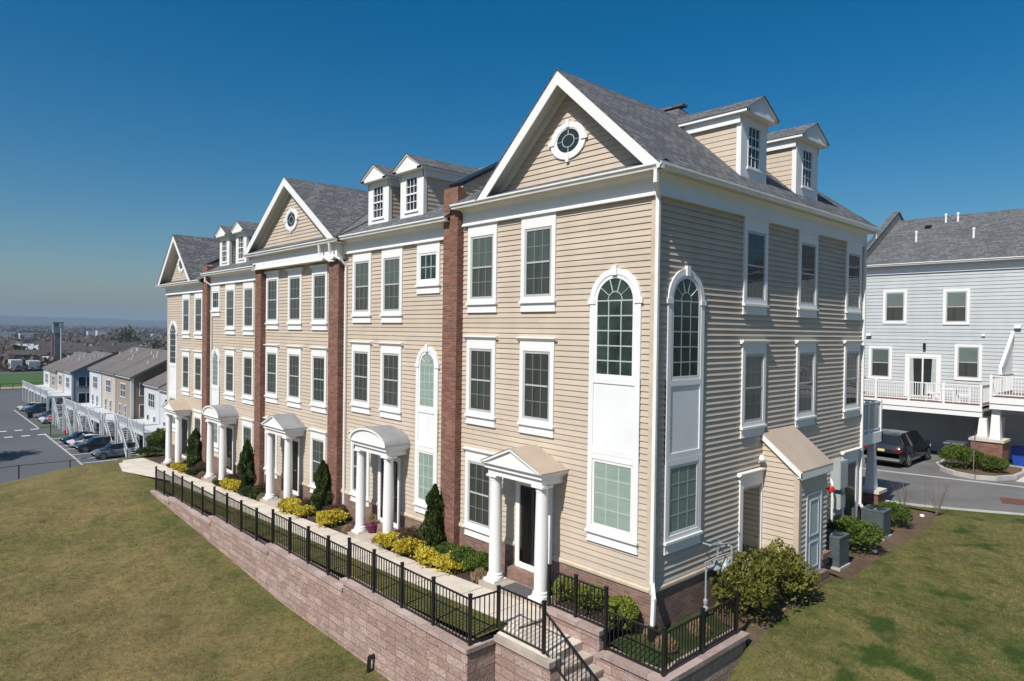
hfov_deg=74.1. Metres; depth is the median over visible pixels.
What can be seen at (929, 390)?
patio chair
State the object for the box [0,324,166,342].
distant wood
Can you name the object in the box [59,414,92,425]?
parked car
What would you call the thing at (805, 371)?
window
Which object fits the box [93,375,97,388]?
window
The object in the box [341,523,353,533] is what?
grass tuft
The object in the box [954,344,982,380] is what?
window
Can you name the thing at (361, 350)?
window
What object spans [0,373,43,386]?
sports field
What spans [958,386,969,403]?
patio chair
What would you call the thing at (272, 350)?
window
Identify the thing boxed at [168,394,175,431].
window
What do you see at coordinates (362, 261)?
window
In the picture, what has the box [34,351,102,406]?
distant townhouse
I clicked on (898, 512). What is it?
side shrub
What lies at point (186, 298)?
window
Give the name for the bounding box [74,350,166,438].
distant townhouse
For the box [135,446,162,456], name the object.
hedge shrub
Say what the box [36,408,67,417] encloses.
parked car
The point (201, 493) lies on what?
terrace fence
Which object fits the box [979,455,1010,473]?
island shrub
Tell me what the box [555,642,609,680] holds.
steps
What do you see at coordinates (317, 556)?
grass strip
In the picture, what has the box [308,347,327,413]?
window
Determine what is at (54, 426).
island lawn
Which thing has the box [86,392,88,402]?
window
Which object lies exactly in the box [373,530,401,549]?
golden shrub
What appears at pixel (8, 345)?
distant building
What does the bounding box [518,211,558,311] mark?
window
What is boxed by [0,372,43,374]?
yard road
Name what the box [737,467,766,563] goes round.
side door
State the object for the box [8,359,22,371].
truck trailer
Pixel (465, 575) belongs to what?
planting bed
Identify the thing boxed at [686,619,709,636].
grass tuft
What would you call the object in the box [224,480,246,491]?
golden shrub
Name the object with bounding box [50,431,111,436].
island lawn
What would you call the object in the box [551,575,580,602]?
ball shrub
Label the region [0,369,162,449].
ground
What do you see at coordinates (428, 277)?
window
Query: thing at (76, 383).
distant townhouse
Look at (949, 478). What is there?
gutter strip
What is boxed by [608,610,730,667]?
corner bed
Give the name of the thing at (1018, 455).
wheelie bin
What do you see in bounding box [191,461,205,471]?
twiggy shrub
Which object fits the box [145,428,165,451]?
hedge shrub
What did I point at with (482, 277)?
window
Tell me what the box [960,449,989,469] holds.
island shrub
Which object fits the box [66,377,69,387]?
window
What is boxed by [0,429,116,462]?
lot markings
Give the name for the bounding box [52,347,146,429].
distant townhouse
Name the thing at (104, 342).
distant building
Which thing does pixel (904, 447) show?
parked car
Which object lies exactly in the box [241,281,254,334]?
window
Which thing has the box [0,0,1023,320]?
sky
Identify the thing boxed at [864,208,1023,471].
grey house
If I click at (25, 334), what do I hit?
distant building
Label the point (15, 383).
field fence
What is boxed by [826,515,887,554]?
side shrub
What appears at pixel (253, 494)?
evergreen
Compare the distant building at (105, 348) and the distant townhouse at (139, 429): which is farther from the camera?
the distant building at (105, 348)
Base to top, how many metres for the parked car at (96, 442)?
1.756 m
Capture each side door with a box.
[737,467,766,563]
[840,447,862,519]
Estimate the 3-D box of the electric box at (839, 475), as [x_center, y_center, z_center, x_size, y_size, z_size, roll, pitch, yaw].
[10.267,4.186,21.268,0.600,0.880,0.315,0,1,-43]
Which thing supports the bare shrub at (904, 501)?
on the mulch bed at (859, 561)
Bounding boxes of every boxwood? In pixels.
[434,541,457,554]
[448,544,476,569]
[462,551,488,572]
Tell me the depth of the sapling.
32.40 m
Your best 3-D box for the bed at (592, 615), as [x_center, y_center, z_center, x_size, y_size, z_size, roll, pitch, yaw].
[1.869,6.164,15.383,1.060,0.060,1.670,0,1,-43]
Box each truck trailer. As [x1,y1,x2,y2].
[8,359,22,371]
[26,360,39,370]
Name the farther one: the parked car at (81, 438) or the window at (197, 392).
the parked car at (81, 438)
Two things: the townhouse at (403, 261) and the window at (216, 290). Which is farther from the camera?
the window at (216, 290)
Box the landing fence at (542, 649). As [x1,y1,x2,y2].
[499,586,546,654]
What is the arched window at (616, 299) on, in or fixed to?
in the townhouse at (664, 353)
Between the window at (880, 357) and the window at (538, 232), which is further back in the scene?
the window at (880, 357)
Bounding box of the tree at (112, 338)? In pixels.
[106,334,121,342]
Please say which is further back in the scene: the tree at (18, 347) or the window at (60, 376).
the tree at (18, 347)
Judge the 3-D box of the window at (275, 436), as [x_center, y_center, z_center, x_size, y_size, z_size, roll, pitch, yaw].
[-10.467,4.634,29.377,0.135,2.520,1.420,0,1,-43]
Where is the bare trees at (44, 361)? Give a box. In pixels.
[0,339,166,371]
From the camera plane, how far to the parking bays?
91.56 m
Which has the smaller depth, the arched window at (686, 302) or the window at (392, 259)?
the arched window at (686, 302)
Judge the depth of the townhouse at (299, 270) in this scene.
27.16 m
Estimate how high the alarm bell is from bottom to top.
0.170 m
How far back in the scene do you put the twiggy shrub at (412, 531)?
20.75 m
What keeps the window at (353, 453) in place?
in the townhouse at (403, 261)
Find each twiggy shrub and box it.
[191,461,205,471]
[225,472,241,480]
[252,481,265,491]
[297,497,312,508]
[322,503,349,514]
[396,526,425,542]
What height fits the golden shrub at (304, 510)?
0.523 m
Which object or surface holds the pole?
on the ground at (23, 371)
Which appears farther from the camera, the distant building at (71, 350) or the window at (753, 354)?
the distant building at (71, 350)
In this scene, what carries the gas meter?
attached to the townhouse at (664, 353)
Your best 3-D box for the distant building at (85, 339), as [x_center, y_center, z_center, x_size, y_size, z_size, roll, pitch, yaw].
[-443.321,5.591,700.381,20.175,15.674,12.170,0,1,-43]
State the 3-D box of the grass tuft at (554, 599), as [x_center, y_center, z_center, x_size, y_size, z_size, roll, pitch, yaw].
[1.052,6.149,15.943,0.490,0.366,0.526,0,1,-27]
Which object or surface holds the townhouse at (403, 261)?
on the lawn at (76, 484)
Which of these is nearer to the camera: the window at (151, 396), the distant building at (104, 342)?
the window at (151, 396)
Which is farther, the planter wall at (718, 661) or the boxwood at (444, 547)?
the boxwood at (444, 547)
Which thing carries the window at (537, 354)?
in the townhouse at (664, 353)
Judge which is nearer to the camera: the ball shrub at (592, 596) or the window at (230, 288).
the ball shrub at (592, 596)
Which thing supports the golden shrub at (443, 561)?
on the planting bed at (465, 575)
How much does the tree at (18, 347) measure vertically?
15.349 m
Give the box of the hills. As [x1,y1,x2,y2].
[0,315,166,326]
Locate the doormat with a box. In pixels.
[502,582,532,597]
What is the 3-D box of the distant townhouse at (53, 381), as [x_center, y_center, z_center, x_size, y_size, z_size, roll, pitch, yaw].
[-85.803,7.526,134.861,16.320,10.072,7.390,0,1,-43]
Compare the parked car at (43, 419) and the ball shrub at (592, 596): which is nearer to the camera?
the ball shrub at (592, 596)
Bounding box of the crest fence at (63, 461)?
[1,444,157,478]
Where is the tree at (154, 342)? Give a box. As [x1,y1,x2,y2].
[145,338,165,346]
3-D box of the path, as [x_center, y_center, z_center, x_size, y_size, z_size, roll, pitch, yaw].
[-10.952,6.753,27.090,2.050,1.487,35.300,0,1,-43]
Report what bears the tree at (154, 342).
on the ground at (23, 371)
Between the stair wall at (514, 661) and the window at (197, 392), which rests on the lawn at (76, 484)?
the stair wall at (514, 661)
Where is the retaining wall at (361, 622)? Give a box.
[150,490,495,680]
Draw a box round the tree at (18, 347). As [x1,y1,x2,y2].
[7,343,27,349]
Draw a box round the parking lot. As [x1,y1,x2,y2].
[0,389,84,483]
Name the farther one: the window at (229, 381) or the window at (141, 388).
the window at (141, 388)
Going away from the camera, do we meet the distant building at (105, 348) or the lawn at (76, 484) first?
the lawn at (76, 484)
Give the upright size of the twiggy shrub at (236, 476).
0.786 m
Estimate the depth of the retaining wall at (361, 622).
17.76 m
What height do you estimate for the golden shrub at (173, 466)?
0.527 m
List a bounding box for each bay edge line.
[14,410,39,428]
[46,435,82,464]
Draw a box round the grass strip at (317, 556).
[160,483,506,637]
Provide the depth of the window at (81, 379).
119.99 m
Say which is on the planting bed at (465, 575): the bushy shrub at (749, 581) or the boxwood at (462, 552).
the boxwood at (462, 552)
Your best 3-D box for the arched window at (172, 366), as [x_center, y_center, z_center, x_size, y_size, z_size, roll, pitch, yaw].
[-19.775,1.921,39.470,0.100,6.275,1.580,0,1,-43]
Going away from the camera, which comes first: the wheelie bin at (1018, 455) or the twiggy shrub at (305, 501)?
the twiggy shrub at (305, 501)
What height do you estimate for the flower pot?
0.706 m
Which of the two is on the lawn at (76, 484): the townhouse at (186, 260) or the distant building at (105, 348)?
the townhouse at (186, 260)
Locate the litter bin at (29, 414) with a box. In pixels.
[27,411,32,417]
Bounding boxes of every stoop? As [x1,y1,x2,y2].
[201,475,219,491]
[260,496,296,521]
[347,531,390,556]
[478,572,541,608]
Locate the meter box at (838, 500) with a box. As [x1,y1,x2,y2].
[833,491,844,509]
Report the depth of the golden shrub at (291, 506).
25.78 m
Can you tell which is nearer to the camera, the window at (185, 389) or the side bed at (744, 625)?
the side bed at (744, 625)
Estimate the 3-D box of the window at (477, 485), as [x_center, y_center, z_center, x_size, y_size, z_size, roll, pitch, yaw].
[-0.943,4.335,19.077,0.135,2.520,1.420,0,1,-43]
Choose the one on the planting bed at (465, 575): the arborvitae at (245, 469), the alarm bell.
the arborvitae at (245, 469)
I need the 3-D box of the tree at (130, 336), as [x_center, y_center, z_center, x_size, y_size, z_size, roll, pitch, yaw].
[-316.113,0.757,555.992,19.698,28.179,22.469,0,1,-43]
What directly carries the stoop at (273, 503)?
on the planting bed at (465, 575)
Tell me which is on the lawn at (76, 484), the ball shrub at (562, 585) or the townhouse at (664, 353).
the townhouse at (664, 353)
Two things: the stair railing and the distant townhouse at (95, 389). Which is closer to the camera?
the stair railing
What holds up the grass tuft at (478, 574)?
on the planting bed at (465, 575)
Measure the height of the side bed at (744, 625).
0.473 m
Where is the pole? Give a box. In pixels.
[59,323,62,358]
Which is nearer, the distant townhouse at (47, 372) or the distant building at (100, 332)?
the distant townhouse at (47, 372)
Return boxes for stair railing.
[544,611,598,680]
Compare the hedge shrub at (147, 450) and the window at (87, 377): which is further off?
the window at (87, 377)
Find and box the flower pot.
[366,512,377,533]
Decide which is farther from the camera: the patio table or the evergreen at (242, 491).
the patio table
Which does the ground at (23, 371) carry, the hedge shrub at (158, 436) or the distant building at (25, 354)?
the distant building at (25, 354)
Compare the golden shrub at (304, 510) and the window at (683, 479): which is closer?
the window at (683, 479)
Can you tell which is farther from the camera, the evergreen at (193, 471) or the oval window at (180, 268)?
the oval window at (180, 268)
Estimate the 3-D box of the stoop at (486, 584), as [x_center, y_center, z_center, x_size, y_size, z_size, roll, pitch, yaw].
[0.239,6.562,17.204,0.980,0.570,2.240,0,1,-43]
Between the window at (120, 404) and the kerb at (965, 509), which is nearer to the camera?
the kerb at (965, 509)
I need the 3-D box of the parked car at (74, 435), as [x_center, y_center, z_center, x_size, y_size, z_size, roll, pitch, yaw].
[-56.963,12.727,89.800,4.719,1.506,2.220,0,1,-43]
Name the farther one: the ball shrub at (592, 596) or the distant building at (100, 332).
the distant building at (100, 332)
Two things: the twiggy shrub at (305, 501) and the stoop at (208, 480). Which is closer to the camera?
the twiggy shrub at (305, 501)
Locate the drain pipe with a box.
[366,653,374,672]
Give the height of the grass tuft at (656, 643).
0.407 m
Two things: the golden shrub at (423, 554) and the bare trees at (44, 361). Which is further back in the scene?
the bare trees at (44, 361)
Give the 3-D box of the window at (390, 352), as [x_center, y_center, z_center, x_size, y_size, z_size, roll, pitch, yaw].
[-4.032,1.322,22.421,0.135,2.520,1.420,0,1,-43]
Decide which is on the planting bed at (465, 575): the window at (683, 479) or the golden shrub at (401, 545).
the golden shrub at (401, 545)
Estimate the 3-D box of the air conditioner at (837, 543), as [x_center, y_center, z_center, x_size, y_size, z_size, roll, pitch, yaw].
[9.059,5.903,19.185,0.760,0.952,0.760,0,1,-43]
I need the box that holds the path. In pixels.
[119,458,581,657]
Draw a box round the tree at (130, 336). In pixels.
[112,324,140,343]
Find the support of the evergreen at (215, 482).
on the planting bed at (465, 575)
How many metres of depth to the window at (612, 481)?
15.58 m
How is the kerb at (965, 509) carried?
on the road at (978, 495)
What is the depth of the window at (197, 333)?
36.24 m
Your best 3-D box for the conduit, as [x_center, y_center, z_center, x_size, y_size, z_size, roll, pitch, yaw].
[9.835,5.292,20.886,0.070,2.067,0.151,1,1,-8]
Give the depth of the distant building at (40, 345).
456.64 m
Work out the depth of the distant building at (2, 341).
548.20 m
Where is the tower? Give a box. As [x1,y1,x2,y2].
[51,322,63,361]
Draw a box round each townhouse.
[22,352,85,402]
[28,353,88,403]
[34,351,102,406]
[40,352,115,411]
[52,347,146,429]
[62,348,162,434]
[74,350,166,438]
[101,371,166,447]
[115,385,166,456]
[156,234,219,463]
[200,220,258,507]
[243,168,477,538]
[328,153,623,629]
[446,69,886,652]
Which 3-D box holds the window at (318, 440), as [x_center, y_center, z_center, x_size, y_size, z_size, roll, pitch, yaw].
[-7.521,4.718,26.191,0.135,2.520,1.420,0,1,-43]
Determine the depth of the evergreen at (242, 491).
29.16 m
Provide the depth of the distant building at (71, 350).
380.49 m
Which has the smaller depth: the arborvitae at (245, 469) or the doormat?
the doormat
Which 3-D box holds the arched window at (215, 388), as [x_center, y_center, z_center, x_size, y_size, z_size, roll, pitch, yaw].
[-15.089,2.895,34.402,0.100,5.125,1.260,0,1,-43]
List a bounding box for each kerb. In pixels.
[885,500,1023,514]
[935,459,1023,480]
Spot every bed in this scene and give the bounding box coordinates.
[148,456,573,608]
[559,599,635,630]
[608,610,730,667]
[709,573,835,646]
[826,508,935,579]
[941,461,1021,475]
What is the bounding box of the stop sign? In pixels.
[47,416,52,434]
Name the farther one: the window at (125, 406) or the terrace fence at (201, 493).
the window at (125, 406)
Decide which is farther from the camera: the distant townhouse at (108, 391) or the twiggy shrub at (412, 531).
the distant townhouse at (108, 391)
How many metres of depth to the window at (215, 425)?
34.27 m
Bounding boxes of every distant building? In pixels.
[0,332,15,336]
[0,340,10,344]
[0,354,8,367]
[6,343,32,347]
[7,350,67,365]
[18,333,32,338]
[38,343,83,349]
[41,347,79,354]
[71,338,94,341]
[86,331,95,335]
[86,345,119,353]
[95,330,105,335]
[97,340,117,344]
[113,346,149,352]
[117,343,139,345]
[141,338,163,341]
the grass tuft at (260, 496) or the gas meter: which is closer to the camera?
the gas meter
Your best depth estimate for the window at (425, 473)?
21.07 m
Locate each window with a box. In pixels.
[45,373,47,383]
[52,375,54,385]
[59,374,61,385]
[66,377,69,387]
[78,376,85,386]
[78,392,85,402]
[86,376,89,385]
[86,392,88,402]
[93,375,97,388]
[106,379,110,393]
[109,400,111,410]
[119,403,121,413]
[120,382,125,397]
[124,405,126,416]
[139,383,143,395]
[139,404,143,417]
[148,392,154,408]
[168,320,177,399]
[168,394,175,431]
[177,258,183,272]
[180,349,190,395]
[181,293,190,337]
[192,350,201,398]
[192,410,201,439]
[193,292,202,338]
[210,284,220,315]
[211,347,219,448]
[214,423,218,451]
[223,347,235,400]
[224,283,235,334]
[240,349,254,404]
[240,417,253,461]
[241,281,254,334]
[263,344,279,403]
[263,417,277,478]
[264,270,279,328]
[283,207,298,232]
[285,267,303,329]
[285,345,302,408]
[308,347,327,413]
[308,428,326,492]
[309,264,328,329]
[348,430,369,506]
[349,341,372,414]
[351,250,371,322]
[377,342,403,419]
[379,246,404,322]
[413,445,436,514]
[414,344,439,506]
[415,240,441,293]
[461,446,495,542]
[463,335,498,427]
[465,221,499,312]
[516,337,557,437]
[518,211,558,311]
[548,118,588,162]
[584,452,638,554]
[586,265,643,542]
[662,266,706,542]
[662,454,702,555]
[739,340,770,438]
[741,216,770,315]
[794,340,819,427]
[796,230,819,317]
[842,340,863,418]
[844,242,863,320]
[868,346,891,379]
[883,290,906,323]
[943,289,969,324]
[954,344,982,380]
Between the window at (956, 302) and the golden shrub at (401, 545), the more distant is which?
the window at (956, 302)
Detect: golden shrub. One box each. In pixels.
[170,461,181,469]
[176,464,188,472]
[219,477,235,489]
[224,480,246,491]
[277,497,301,512]
[283,501,301,514]
[293,504,314,516]
[316,507,350,527]
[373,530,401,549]
[391,536,426,555]
[413,545,441,566]
[427,551,471,573]
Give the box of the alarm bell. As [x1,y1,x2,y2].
[827,486,834,492]
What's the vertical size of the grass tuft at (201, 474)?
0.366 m
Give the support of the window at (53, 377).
in the distant townhouse at (53, 381)
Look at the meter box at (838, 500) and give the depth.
21.20 m
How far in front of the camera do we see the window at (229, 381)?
32.90 m
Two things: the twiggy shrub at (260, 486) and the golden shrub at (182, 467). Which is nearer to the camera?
the twiggy shrub at (260, 486)
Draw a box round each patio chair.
[926,383,938,400]
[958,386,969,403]
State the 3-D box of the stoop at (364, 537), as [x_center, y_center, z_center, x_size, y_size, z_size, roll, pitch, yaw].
[-4.394,6.715,22.215,0.980,0.570,2.240,0,1,-43]
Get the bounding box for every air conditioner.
[825,528,850,570]
[861,504,892,540]
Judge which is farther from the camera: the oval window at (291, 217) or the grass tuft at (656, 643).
the oval window at (291, 217)
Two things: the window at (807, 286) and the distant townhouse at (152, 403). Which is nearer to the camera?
the window at (807, 286)
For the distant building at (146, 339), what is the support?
on the ground at (23, 371)
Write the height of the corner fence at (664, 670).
1.390 m
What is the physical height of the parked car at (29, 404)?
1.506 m
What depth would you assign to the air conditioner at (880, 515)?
21.79 m
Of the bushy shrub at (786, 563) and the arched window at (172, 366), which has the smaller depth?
the bushy shrub at (786, 563)
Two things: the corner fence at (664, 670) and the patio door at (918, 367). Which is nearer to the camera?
the corner fence at (664, 670)
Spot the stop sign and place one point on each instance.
(50, 418)
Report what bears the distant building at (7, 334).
on the ground at (23, 371)
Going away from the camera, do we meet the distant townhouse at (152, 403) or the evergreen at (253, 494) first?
the evergreen at (253, 494)
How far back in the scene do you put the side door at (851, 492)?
22.29 m
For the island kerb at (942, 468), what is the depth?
31.60 m
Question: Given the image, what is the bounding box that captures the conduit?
[830,479,833,527]
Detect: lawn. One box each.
[0,449,1023,680]
[37,422,92,427]
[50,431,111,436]
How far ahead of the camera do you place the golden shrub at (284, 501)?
26.21 m
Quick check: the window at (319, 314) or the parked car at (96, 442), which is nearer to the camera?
the window at (319, 314)
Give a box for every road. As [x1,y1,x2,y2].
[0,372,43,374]
[862,448,1023,512]
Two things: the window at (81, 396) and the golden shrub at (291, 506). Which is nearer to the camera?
the golden shrub at (291, 506)
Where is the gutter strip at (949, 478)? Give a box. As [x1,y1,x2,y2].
[862,468,1023,487]
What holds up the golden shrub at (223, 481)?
on the planting bed at (465, 575)
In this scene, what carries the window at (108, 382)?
in the distant townhouse at (108, 391)
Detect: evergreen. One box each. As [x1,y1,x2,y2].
[185,467,200,474]
[212,479,220,485]
[236,485,255,496]
[246,488,265,498]
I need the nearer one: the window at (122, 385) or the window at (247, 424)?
the window at (247, 424)
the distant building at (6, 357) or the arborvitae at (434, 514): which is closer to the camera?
the arborvitae at (434, 514)
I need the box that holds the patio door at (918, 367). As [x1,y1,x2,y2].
[904,354,940,398]
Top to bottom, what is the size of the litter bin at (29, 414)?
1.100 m
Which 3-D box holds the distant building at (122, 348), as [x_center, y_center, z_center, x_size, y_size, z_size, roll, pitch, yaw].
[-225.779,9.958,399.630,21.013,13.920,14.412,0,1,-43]
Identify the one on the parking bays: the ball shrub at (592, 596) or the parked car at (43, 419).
the parked car at (43, 419)
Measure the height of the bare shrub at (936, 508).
1.398 m
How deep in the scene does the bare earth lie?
213.21 m
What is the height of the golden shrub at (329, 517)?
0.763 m
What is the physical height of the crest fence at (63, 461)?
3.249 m
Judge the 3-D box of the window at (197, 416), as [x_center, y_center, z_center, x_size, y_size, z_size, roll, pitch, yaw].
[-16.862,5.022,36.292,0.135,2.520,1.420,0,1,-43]
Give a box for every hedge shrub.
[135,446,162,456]
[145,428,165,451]
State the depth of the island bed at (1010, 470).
32.70 m
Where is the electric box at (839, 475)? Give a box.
[830,458,847,489]
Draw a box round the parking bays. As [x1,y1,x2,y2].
[16,406,141,463]
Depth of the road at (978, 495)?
29.52 m
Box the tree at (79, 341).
[70,339,88,345]
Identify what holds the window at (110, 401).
in the distant townhouse at (108, 391)
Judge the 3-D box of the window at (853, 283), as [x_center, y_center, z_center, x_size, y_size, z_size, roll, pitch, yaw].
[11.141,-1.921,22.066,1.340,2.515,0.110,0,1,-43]
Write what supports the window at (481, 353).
in the townhouse at (664, 353)
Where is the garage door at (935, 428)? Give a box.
[882,409,974,451]
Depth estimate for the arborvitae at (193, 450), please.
35.09 m
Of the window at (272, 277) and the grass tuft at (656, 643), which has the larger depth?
the window at (272, 277)
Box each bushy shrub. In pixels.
[709,550,785,629]
[749,538,820,610]
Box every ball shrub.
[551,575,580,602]
[578,583,608,613]
[603,594,638,630]
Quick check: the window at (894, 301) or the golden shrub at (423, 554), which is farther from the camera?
the window at (894, 301)
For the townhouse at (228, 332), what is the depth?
32.80 m
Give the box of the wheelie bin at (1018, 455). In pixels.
[1011,445,1023,466]
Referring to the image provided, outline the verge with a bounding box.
[905,505,1023,527]
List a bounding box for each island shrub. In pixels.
[937,443,978,468]
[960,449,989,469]
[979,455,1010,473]
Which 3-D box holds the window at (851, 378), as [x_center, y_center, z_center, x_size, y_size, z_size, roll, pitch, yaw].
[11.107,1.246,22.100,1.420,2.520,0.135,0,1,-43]
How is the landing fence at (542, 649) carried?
on the stair wall at (514, 661)
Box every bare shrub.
[887,477,921,506]
[925,480,957,515]
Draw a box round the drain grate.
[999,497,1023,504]
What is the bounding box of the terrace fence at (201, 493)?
[155,466,500,645]
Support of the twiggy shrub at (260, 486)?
on the planting bed at (465, 575)
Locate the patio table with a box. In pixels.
[940,388,956,402]
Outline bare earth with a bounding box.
[1,386,22,388]
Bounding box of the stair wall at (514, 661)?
[494,634,561,680]
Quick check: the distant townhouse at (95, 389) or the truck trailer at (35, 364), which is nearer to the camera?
the distant townhouse at (95, 389)
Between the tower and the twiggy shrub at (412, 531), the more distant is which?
the tower
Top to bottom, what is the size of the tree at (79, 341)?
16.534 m
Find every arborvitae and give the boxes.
[185,428,201,467]
[237,439,253,488]
[310,460,333,513]
[417,484,446,547]
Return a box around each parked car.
[17,402,39,410]
[23,402,51,411]
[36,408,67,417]
[38,411,72,423]
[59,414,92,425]
[60,430,98,442]
[66,434,100,446]
[74,435,114,452]
[91,441,136,459]
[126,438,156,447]
[863,427,930,467]
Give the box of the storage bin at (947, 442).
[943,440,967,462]
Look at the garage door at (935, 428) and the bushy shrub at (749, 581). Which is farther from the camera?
the garage door at (935, 428)
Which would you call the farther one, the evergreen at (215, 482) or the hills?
the hills
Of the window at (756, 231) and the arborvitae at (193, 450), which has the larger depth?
the arborvitae at (193, 450)
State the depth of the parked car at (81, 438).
86.06 m
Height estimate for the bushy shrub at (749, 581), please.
1.968 m
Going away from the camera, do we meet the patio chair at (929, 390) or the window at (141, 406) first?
the patio chair at (929, 390)
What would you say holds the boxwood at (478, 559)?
on the planting bed at (465, 575)
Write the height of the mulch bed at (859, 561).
0.111 m
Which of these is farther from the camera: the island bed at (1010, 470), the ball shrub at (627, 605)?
the island bed at (1010, 470)
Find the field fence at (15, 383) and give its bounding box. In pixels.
[0,382,43,389]
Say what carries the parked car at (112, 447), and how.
on the parking bays
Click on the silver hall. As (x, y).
(30, 346)
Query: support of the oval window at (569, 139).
in the townhouse at (664, 353)
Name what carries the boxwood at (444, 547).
on the planting bed at (465, 575)
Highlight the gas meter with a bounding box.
[701,530,740,610]
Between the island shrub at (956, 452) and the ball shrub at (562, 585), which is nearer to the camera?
the ball shrub at (562, 585)
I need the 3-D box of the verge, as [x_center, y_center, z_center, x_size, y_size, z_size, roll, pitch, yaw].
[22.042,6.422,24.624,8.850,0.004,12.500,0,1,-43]
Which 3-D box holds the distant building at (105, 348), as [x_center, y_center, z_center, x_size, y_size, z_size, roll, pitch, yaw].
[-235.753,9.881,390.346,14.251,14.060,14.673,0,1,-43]
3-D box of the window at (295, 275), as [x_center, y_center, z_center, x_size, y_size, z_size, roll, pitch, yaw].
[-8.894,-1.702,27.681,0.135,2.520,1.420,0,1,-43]
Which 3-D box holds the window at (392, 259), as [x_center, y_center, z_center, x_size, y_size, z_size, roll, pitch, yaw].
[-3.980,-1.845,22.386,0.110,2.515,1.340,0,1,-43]
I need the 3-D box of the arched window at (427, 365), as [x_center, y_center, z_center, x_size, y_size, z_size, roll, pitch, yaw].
[-2.653,2.678,20.953,0.100,5.125,1.260,0,1,-43]
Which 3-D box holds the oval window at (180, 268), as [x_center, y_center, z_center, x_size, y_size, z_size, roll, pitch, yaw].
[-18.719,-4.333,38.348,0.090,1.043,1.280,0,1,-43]
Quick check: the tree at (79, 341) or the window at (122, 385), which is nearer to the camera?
the window at (122, 385)
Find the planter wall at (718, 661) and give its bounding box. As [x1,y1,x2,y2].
[541,603,749,680]
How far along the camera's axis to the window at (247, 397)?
31.24 m
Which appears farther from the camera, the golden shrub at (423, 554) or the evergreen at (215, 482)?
the evergreen at (215, 482)
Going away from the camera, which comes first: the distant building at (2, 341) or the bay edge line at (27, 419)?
the bay edge line at (27, 419)
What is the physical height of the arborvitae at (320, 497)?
2.119 m
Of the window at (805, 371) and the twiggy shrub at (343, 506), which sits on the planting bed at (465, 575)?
the twiggy shrub at (343, 506)
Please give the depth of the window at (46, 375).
137.66 m
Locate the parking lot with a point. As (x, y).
(34, 448)
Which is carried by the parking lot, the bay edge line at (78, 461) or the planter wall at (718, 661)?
the bay edge line at (78, 461)
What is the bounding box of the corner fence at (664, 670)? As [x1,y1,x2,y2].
[547,564,738,676]
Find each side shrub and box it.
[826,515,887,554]
[873,500,914,528]
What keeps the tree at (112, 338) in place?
on the ground at (23, 371)
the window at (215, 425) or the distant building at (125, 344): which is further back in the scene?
the distant building at (125, 344)
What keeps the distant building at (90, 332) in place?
on the ground at (23, 371)
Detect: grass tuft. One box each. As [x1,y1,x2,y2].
[197,471,205,477]
[256,493,265,500]
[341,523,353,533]
[471,567,487,582]
[551,594,562,604]
[653,634,678,652]
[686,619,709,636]
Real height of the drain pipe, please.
0.413 m
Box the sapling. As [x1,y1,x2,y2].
[967,430,980,471]
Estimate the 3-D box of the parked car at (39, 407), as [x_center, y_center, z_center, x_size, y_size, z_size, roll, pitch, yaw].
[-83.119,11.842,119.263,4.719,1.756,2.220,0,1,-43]
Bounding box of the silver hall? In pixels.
[17,344,38,349]

